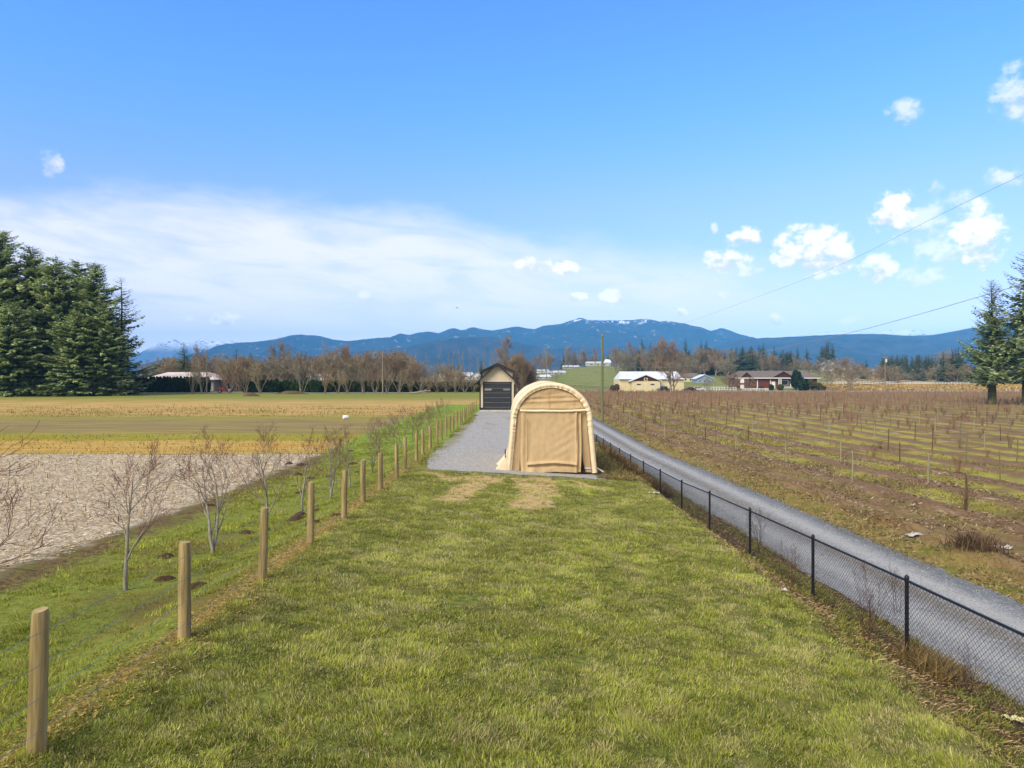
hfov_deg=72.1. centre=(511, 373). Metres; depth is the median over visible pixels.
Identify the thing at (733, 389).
rail fence
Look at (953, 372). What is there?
bare tree
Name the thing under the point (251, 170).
sky
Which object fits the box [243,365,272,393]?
coppiced tree
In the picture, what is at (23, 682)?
orchard grass
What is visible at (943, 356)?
bare tree
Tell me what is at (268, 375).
bare tree
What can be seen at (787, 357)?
conifer
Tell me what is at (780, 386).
shrub
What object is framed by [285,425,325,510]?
young tree
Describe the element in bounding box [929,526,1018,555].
dry weeds
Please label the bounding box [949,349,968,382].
conifer
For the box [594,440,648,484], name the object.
bank grass
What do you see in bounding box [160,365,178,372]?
bare tree
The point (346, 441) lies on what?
young tree
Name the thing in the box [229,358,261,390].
bare tree
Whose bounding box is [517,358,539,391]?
bare tree
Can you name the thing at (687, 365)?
bare tree
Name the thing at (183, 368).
conifer
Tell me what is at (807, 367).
bare tree
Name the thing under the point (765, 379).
farmhouse
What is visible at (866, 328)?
power line
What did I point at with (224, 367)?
bare tree
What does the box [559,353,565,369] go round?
conifer
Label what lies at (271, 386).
cedar hedge
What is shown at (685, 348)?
conifer
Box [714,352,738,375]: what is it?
bare tree
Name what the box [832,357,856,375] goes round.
bare tree
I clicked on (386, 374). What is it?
coppiced tree
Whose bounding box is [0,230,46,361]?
conifer
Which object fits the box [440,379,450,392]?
coppiced tree
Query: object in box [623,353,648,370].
bare tree
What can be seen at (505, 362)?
bare tree
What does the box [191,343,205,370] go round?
bare tree
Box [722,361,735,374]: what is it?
bare tree
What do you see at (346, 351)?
bare tree
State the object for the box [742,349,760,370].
conifer
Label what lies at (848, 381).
bare tree
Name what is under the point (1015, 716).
plastic scrap
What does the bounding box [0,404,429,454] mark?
field grass
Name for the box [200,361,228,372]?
bare tree
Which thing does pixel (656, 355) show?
bare tree
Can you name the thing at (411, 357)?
bare tree
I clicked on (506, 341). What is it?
bare tree
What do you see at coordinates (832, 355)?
conifer
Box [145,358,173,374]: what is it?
bare tree
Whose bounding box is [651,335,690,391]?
bare tree
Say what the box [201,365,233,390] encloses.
bare tree
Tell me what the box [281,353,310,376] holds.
bare tree
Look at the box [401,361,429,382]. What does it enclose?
bare tree
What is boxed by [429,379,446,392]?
coppiced tree
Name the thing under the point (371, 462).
young tree
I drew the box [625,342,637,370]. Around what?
bare tree
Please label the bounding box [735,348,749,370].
conifer
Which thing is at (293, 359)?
bare tree
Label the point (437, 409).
young tree
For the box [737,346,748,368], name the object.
conifer
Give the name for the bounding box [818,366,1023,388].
power line
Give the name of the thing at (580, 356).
bare tree
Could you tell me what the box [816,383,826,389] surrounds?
shrub
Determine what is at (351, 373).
bare tree
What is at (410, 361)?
bare tree
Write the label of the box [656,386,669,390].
pickup truck
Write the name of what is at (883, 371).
bare tree
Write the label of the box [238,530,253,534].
molehill
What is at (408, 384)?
coppiced tree
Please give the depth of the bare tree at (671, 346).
216.86 m
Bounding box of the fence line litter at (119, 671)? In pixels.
[0,441,440,767]
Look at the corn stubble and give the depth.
25.11 m
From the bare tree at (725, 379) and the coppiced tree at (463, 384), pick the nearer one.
the coppiced tree at (463, 384)
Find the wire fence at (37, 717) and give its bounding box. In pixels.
[0,401,476,758]
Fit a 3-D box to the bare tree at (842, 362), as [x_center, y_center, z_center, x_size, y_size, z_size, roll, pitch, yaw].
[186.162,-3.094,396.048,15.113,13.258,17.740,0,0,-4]
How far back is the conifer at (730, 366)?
429.17 m
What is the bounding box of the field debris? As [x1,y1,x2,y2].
[603,419,1023,603]
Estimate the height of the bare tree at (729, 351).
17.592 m
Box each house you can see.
[462,372,472,379]
[471,372,479,379]
[536,375,550,378]
[544,371,566,374]
[562,365,578,368]
[585,362,609,365]
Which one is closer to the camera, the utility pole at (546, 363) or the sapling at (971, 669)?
the sapling at (971, 669)
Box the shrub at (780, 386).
[777,384,783,389]
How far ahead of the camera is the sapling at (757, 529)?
18.88 m
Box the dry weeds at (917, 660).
[873,630,991,693]
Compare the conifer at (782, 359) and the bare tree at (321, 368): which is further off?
the conifer at (782, 359)
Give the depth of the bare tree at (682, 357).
454.04 m
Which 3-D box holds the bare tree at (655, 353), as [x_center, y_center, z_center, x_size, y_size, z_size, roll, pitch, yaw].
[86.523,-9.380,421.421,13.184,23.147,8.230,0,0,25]
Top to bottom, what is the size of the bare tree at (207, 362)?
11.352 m
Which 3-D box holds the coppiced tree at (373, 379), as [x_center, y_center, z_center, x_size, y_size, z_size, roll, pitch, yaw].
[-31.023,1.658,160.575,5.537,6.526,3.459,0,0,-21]
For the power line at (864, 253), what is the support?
attached to the utility pole at (602, 397)
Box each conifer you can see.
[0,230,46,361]
[0,302,57,396]
[1,244,63,380]
[15,256,85,395]
[29,309,109,396]
[33,258,92,377]
[47,261,141,394]
[72,302,138,395]
[91,278,161,393]
[174,343,193,371]
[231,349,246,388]
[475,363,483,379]
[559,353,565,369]
[635,350,646,370]
[682,340,688,354]
[697,353,713,374]
[722,354,739,374]
[732,347,739,372]
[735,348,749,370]
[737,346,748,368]
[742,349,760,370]
[760,355,768,370]
[768,354,778,370]
[776,352,785,370]
[782,350,795,370]
[783,351,797,370]
[794,350,802,369]
[800,348,813,369]
[815,347,824,366]
[822,340,836,360]
[828,343,837,361]
[859,360,871,379]
[904,355,910,377]
[912,361,923,380]
[920,366,928,380]
[933,351,956,381]
[938,349,964,382]
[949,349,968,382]
[953,347,973,380]
[956,349,973,381]
[1007,360,1021,383]
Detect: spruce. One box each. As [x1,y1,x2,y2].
[957,280,1023,404]
[965,252,1023,404]
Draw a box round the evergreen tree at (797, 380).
[790,370,808,390]
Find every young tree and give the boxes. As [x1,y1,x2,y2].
[0,420,61,573]
[83,438,209,590]
[156,425,260,553]
[214,424,298,512]
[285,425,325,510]
[309,425,360,498]
[322,428,344,455]
[324,424,363,487]
[360,414,389,452]
[364,429,391,473]
[366,415,377,445]
[383,416,400,446]
[386,412,399,434]
[389,410,416,448]
[398,405,407,426]
[405,409,420,442]
[412,410,427,433]
[418,405,432,433]
[423,403,435,425]
[426,402,442,425]
[432,399,443,421]
[441,401,452,417]
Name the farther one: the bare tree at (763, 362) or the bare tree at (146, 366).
the bare tree at (763, 362)
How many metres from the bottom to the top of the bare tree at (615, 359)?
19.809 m
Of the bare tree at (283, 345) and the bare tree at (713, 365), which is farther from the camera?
the bare tree at (713, 365)
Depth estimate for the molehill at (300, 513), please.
20.33 m
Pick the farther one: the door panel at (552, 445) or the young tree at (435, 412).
the young tree at (435, 412)
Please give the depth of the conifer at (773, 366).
457.50 m
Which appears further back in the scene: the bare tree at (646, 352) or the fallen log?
the bare tree at (646, 352)
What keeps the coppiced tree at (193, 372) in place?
on the ground at (912, 444)
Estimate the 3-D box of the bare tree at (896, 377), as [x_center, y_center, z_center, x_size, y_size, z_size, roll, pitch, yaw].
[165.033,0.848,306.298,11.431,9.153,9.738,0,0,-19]
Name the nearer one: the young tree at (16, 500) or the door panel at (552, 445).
the young tree at (16, 500)
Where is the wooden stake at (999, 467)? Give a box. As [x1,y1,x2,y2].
[999,451,1000,479]
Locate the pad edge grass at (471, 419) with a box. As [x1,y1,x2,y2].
[419,414,481,464]
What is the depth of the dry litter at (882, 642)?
10.42 m
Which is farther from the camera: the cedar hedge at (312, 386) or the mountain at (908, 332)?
the mountain at (908, 332)
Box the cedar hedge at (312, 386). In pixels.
[279,379,320,392]
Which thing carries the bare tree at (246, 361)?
on the ground at (912, 444)
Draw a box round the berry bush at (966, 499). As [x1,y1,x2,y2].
[958,487,971,509]
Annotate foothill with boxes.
[278,337,739,373]
[711,325,1018,373]
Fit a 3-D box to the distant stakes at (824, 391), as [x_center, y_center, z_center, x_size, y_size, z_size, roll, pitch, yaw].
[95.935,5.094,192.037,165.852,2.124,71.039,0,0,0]
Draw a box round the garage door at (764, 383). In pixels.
[759,381,768,387]
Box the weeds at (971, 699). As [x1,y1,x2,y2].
[597,442,1023,767]
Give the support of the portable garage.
on the gravel pad
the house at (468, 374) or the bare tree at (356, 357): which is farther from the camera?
the house at (468, 374)
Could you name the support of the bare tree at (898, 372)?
on the ground at (912, 444)
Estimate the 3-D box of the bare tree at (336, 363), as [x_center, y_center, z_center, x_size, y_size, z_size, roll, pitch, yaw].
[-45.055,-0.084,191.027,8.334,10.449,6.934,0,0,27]
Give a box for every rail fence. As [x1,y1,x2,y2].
[571,385,608,389]
[702,386,735,390]
[822,382,997,384]
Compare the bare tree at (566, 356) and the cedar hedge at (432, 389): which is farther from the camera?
the bare tree at (566, 356)
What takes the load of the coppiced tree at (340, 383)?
on the ground at (912, 444)
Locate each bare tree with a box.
[137,363,156,375]
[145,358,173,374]
[148,358,175,374]
[156,356,170,366]
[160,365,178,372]
[168,357,180,371]
[176,357,204,371]
[190,353,217,371]
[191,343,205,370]
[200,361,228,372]
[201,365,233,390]
[209,352,224,376]
[210,358,237,388]
[212,354,243,388]
[218,361,250,390]
[224,355,260,385]
[224,356,265,382]
[229,353,260,385]
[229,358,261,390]
[253,364,278,379]
[254,356,298,379]
[256,355,295,380]
[256,363,287,379]
[264,344,285,379]
[274,340,291,380]
[275,352,305,372]
[277,358,309,380]
[278,351,319,381]
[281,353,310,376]
[290,361,314,381]
[300,355,329,380]
[307,360,347,379]
[309,350,351,380]
[312,341,338,377]
[327,355,356,379]
[331,349,373,377]
[332,343,350,379]
[336,357,362,381]
[340,344,350,380]
[340,356,368,381]
[341,350,385,378]
[349,353,384,380]
[351,351,375,377]
[362,349,373,379]
[367,352,411,380]
[370,351,411,380]
[378,346,398,379]
[384,353,417,379]
[389,354,417,379]
[391,351,419,379]
[395,353,423,380]
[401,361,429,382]
[408,359,429,381]
[410,360,429,381]
[428,363,464,382]
[428,368,438,381]
[430,364,460,382]
[436,368,465,381]
[491,347,514,366]
[494,335,526,365]
[502,356,512,369]
[507,352,532,390]
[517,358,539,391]
[536,352,545,374]
[540,349,550,374]
[547,358,552,374]
[562,349,572,369]
[564,345,571,369]
[570,351,576,368]
[575,346,586,366]
[580,349,586,369]
[591,348,597,361]
[608,348,627,365]
[610,344,618,373]
[610,350,624,371]
[615,354,635,370]
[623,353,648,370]
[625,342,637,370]
[635,346,652,370]
[640,356,655,370]
[649,341,665,370]
[650,347,666,367]
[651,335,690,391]
[658,341,688,391]
[668,352,688,372]
[671,351,693,365]
[676,355,692,371]
[680,356,706,371]
[682,360,699,372]
[684,356,709,373]
[685,344,708,372]
[694,350,726,373]
[696,349,710,372]
[700,378,713,387]
[708,354,727,376]
[710,346,722,373]
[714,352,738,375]
[719,373,734,390]
[722,349,735,359]
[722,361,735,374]
[724,370,742,388]
[740,350,761,365]
[743,377,756,387]
[756,357,766,370]
[766,355,775,370]
[767,357,793,370]
[789,357,800,369]
[802,360,811,372]
[809,363,823,376]
[810,361,829,374]
[814,357,834,369]
[817,371,841,390]
[824,366,843,378]
[827,357,855,374]
[830,365,845,380]
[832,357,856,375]
[840,363,862,382]
[843,378,856,389]
[850,368,865,379]
[860,368,875,381]
[865,368,886,382]
[871,365,888,382]
[877,366,898,381]
[879,365,901,381]
[889,365,905,381]
[892,368,906,381]
[905,368,921,382]
[918,362,947,380]
[923,368,936,380]
[931,348,953,368]
[933,347,954,364]
[941,364,967,381]
[957,368,972,382]
[960,363,976,380]
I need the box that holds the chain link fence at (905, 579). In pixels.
[594,434,1023,729]
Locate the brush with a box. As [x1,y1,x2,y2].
[596,440,674,497]
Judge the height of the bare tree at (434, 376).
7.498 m
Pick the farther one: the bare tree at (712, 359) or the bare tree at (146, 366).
the bare tree at (712, 359)
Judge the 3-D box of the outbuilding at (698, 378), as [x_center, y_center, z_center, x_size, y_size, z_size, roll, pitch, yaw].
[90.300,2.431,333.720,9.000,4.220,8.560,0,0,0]
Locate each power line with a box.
[606,177,1016,334]
[608,284,1023,367]
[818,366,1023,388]
[827,364,1021,385]
[871,379,1023,391]
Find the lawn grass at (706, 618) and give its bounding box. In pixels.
[0,468,1022,767]
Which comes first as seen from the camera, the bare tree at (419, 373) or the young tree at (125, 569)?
the young tree at (125, 569)
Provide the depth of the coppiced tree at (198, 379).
158.79 m
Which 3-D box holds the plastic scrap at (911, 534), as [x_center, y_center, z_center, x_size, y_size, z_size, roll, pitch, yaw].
[12.608,5.010,22.013,0.812,0.044,0.439,0,0,-28]
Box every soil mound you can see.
[243,392,259,395]
[276,391,307,393]
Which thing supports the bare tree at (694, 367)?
on the ground at (912, 444)
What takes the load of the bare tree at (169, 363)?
on the ground at (912, 444)
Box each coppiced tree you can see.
[185,363,202,393]
[193,367,210,393]
[213,364,240,393]
[236,366,254,392]
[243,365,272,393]
[292,361,311,392]
[320,371,333,393]
[328,368,344,393]
[335,371,355,393]
[354,367,368,393]
[366,367,385,393]
[376,365,395,393]
[388,369,407,393]
[404,377,414,391]
[411,376,428,390]
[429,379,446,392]
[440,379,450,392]
[448,377,465,392]
[456,379,471,392]
[468,378,477,392]
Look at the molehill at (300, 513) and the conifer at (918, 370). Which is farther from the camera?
the conifer at (918, 370)
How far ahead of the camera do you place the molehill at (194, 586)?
12.47 m
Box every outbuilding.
[679,373,697,381]
[691,374,713,382]
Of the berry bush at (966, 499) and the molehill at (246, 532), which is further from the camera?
the berry bush at (966, 499)
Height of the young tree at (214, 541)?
2.870 m
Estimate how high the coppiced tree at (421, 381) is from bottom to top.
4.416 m
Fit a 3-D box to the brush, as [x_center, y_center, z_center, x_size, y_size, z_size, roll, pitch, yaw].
[5.823,4.606,35.559,2.703,1.765,13.339,0,0,0]
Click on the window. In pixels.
(784, 382)
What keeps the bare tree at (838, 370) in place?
on the ground at (912, 444)
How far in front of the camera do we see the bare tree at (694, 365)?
402.26 m
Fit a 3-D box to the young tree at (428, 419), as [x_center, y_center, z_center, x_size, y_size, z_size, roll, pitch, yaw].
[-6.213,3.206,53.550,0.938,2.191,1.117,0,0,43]
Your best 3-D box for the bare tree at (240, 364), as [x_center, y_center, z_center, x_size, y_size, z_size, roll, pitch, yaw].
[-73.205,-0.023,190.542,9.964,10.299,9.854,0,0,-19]
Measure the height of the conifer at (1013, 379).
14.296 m
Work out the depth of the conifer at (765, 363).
484.31 m
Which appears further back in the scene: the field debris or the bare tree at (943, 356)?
the bare tree at (943, 356)
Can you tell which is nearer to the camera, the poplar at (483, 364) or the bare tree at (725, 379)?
the bare tree at (725, 379)
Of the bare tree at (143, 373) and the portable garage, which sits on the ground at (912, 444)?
the bare tree at (143, 373)
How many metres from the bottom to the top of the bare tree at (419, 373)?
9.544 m
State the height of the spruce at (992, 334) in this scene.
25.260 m
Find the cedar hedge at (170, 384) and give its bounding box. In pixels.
[134,376,211,392]
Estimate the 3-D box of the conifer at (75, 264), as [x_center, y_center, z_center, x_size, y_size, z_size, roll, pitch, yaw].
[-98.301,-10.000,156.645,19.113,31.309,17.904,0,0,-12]
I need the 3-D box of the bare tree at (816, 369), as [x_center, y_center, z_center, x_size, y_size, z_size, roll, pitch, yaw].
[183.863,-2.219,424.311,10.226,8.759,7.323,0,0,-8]
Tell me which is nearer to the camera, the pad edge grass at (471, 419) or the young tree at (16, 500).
the young tree at (16, 500)
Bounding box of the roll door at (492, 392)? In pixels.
[484,384,509,409]
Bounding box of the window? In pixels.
[782,380,787,384]
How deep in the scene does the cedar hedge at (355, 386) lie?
173.34 m
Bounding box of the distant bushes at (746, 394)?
[577,389,1023,410]
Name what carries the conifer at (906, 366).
on the ground at (912, 444)
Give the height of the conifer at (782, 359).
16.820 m
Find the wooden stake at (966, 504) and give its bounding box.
[965,475,967,509]
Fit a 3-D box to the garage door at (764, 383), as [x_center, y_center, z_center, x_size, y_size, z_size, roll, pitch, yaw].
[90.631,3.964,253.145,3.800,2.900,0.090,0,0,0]
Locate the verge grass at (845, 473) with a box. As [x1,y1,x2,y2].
[592,410,1023,604]
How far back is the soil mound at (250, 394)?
140.77 m
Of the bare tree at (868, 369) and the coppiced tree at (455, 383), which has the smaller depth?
the coppiced tree at (455, 383)
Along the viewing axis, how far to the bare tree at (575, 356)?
559.79 m
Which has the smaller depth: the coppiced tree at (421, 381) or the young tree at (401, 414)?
the young tree at (401, 414)
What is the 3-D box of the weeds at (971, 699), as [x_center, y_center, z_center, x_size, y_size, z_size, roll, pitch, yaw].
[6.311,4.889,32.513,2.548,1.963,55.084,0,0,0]
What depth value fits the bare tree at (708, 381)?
241.70 m
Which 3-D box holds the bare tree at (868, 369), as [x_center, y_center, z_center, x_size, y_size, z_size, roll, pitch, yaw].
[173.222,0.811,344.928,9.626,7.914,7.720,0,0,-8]
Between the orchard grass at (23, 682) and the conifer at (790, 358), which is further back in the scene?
the conifer at (790, 358)
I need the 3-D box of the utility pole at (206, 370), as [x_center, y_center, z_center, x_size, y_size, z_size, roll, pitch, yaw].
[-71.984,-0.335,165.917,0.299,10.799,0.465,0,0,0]
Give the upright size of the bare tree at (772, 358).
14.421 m
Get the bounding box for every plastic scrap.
[905,532,925,536]
[1001,714,1023,721]
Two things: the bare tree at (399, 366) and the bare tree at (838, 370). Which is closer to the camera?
the bare tree at (399, 366)
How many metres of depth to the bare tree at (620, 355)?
488.06 m
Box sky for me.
[0,0,1023,353]
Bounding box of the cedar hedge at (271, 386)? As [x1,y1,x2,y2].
[241,378,279,392]
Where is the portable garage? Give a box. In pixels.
[496,381,603,472]
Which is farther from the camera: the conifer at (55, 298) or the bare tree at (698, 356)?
the bare tree at (698, 356)
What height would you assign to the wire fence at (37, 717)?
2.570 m
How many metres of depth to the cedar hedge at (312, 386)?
171.38 m
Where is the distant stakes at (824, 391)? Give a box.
[574,387,1020,398]
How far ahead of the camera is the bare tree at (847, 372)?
319.24 m
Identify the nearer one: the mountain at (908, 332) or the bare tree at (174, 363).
the bare tree at (174, 363)
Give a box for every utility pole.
[206,349,206,392]
[382,351,382,393]
[545,348,547,380]
[601,333,603,420]
[882,356,887,390]
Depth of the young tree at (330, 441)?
33.91 m
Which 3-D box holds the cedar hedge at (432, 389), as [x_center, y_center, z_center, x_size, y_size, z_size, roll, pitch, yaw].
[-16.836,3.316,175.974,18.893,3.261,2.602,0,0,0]
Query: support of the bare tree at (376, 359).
on the ground at (912, 444)
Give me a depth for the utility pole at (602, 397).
88.88 m
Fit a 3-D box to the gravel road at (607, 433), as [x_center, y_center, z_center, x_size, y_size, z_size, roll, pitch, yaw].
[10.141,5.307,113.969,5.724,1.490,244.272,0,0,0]
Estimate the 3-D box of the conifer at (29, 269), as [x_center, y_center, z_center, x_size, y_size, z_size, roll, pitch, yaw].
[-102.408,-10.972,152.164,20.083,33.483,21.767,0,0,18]
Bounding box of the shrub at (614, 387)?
[609,384,619,390]
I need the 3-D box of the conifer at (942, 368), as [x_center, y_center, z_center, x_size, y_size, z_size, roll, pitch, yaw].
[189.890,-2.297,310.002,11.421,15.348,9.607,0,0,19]
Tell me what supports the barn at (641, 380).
on the ground at (912, 444)
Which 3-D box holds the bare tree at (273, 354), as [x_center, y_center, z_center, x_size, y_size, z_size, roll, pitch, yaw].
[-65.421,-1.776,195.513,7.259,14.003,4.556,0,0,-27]
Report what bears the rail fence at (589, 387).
on the ground at (912, 444)
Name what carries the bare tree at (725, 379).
on the ground at (912, 444)
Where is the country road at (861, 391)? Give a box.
[519,389,1021,391]
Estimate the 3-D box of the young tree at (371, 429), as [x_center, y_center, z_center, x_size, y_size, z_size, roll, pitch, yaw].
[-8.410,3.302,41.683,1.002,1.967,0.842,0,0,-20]
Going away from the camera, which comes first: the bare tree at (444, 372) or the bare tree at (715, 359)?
the bare tree at (444, 372)
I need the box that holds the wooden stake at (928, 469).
[927,453,929,481]
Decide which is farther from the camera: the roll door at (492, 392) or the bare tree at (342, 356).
the bare tree at (342, 356)
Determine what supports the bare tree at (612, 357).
on the ground at (912, 444)
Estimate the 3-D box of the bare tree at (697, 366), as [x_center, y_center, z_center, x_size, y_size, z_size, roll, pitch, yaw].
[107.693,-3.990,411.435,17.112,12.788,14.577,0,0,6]
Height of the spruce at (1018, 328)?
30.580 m
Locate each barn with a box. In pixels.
[148,372,229,390]
[614,371,683,390]
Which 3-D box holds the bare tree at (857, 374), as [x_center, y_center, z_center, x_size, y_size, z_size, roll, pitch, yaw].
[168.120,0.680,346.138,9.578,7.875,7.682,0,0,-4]
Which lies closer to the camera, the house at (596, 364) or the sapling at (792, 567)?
the sapling at (792, 567)
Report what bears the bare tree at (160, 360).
on the ground at (912, 444)
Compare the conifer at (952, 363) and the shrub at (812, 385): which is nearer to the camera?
the shrub at (812, 385)
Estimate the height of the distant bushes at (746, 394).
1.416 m
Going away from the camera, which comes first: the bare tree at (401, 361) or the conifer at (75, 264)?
the conifer at (75, 264)
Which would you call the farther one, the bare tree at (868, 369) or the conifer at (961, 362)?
the conifer at (961, 362)
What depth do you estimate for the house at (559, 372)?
480.00 m
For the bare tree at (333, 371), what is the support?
on the ground at (912, 444)
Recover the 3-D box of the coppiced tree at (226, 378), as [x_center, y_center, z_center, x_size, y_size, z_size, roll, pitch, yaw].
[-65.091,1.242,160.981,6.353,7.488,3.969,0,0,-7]
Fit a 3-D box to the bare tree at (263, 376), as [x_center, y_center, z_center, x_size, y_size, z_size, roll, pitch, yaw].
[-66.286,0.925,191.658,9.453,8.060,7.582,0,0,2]
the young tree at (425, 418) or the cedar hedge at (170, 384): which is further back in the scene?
the cedar hedge at (170, 384)
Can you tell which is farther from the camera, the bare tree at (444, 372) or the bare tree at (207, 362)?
the bare tree at (207, 362)
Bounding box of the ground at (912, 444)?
[0,366,1023,767]
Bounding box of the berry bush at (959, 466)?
[952,455,967,472]
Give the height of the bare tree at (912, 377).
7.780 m
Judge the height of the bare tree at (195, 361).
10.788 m
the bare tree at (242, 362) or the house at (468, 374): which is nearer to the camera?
the bare tree at (242, 362)
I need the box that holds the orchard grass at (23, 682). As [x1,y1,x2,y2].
[0,410,470,748]
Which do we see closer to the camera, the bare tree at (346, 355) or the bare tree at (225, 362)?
the bare tree at (225, 362)
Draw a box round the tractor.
[218,383,232,392]
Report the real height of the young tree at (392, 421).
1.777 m
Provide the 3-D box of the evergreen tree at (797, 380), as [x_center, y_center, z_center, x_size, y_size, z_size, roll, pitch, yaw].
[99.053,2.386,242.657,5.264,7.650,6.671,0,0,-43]
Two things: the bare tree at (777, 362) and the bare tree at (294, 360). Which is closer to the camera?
the bare tree at (294, 360)
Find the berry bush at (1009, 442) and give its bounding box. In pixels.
[1006,433,1014,447]
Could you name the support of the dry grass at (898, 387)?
on the ground at (912, 444)
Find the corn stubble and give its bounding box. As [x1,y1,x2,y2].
[0,453,318,566]
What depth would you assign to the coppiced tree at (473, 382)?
164.38 m
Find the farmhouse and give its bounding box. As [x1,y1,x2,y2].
[728,371,820,387]
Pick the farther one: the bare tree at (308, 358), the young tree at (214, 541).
the bare tree at (308, 358)
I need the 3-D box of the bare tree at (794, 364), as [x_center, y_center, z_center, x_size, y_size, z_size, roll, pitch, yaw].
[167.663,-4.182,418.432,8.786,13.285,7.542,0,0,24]
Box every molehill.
[153,575,175,580]
[157,553,173,558]
[191,581,206,588]
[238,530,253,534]
[287,516,304,521]
[294,511,306,515]
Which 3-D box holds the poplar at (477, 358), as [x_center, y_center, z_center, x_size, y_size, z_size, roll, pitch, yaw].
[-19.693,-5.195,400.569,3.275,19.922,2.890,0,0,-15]
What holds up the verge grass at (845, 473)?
on the ground at (912, 444)
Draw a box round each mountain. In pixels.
[129,318,755,373]
[130,339,240,364]
[794,328,934,336]
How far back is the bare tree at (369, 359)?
195.23 m
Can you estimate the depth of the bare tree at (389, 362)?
195.05 m
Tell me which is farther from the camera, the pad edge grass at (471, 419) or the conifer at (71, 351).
the conifer at (71, 351)
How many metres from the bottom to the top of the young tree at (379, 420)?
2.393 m
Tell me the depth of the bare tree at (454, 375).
198.13 m
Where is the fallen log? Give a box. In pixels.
[410,388,430,393]
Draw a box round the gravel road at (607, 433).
[593,416,1023,705]
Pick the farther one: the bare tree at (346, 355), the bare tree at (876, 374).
the bare tree at (876, 374)
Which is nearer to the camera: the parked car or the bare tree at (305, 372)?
the bare tree at (305, 372)
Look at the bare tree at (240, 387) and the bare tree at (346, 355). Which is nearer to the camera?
the bare tree at (240, 387)
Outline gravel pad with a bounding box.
[426,410,605,479]
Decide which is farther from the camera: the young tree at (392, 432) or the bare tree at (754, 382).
the bare tree at (754, 382)
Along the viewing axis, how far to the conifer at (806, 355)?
591.85 m
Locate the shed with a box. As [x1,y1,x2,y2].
[474,363,519,411]
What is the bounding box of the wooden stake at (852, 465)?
[852,450,852,481]
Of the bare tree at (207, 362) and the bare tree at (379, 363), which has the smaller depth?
the bare tree at (379, 363)
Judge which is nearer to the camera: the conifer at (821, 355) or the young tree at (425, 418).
the young tree at (425, 418)
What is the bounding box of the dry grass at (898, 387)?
[822,383,1021,390]
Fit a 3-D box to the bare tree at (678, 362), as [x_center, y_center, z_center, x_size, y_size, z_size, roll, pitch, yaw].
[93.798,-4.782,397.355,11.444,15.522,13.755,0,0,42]
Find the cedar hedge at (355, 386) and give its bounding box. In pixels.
[319,379,412,391]
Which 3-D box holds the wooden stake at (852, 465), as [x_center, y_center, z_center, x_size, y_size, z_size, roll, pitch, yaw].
[16.611,4.596,34.341,0.081,1.699,0.061,2,-2,-14]
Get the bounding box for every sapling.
[745,505,773,552]
[772,540,802,593]
[852,561,896,642]
[871,563,909,612]
[956,644,981,690]
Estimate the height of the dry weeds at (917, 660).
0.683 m
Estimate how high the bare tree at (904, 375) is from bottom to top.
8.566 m
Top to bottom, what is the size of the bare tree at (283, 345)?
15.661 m
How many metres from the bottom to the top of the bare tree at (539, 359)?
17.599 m
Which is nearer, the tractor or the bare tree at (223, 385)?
the tractor
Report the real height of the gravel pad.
0.760 m
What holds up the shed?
on the ground at (912, 444)
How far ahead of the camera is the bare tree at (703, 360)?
419.30 m
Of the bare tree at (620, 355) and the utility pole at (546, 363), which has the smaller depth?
the utility pole at (546, 363)
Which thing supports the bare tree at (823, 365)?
on the ground at (912, 444)
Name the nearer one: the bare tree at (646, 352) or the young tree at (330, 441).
the young tree at (330, 441)
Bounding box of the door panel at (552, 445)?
[520,412,580,472]
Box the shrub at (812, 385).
[802,380,816,389]
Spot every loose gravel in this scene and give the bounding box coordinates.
[426,469,611,480]
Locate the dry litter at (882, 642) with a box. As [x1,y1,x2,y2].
[595,442,1023,767]
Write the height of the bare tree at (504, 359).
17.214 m
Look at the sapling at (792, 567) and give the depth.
13.30 m
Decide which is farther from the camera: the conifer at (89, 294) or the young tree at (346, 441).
the conifer at (89, 294)
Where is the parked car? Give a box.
[682,387,695,390]
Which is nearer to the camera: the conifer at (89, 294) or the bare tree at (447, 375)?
the conifer at (89, 294)
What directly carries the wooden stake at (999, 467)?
on the ground at (912, 444)
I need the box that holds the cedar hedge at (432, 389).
[411,381,479,391]
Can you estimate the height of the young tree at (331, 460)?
2.578 m
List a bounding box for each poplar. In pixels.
[468,348,471,379]
[475,349,479,379]
[481,348,486,369]
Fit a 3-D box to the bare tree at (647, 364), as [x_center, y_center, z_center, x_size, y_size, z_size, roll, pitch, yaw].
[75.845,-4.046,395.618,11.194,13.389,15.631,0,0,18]
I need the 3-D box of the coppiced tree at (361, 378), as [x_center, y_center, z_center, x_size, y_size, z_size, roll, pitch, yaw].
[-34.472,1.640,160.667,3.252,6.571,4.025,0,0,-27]

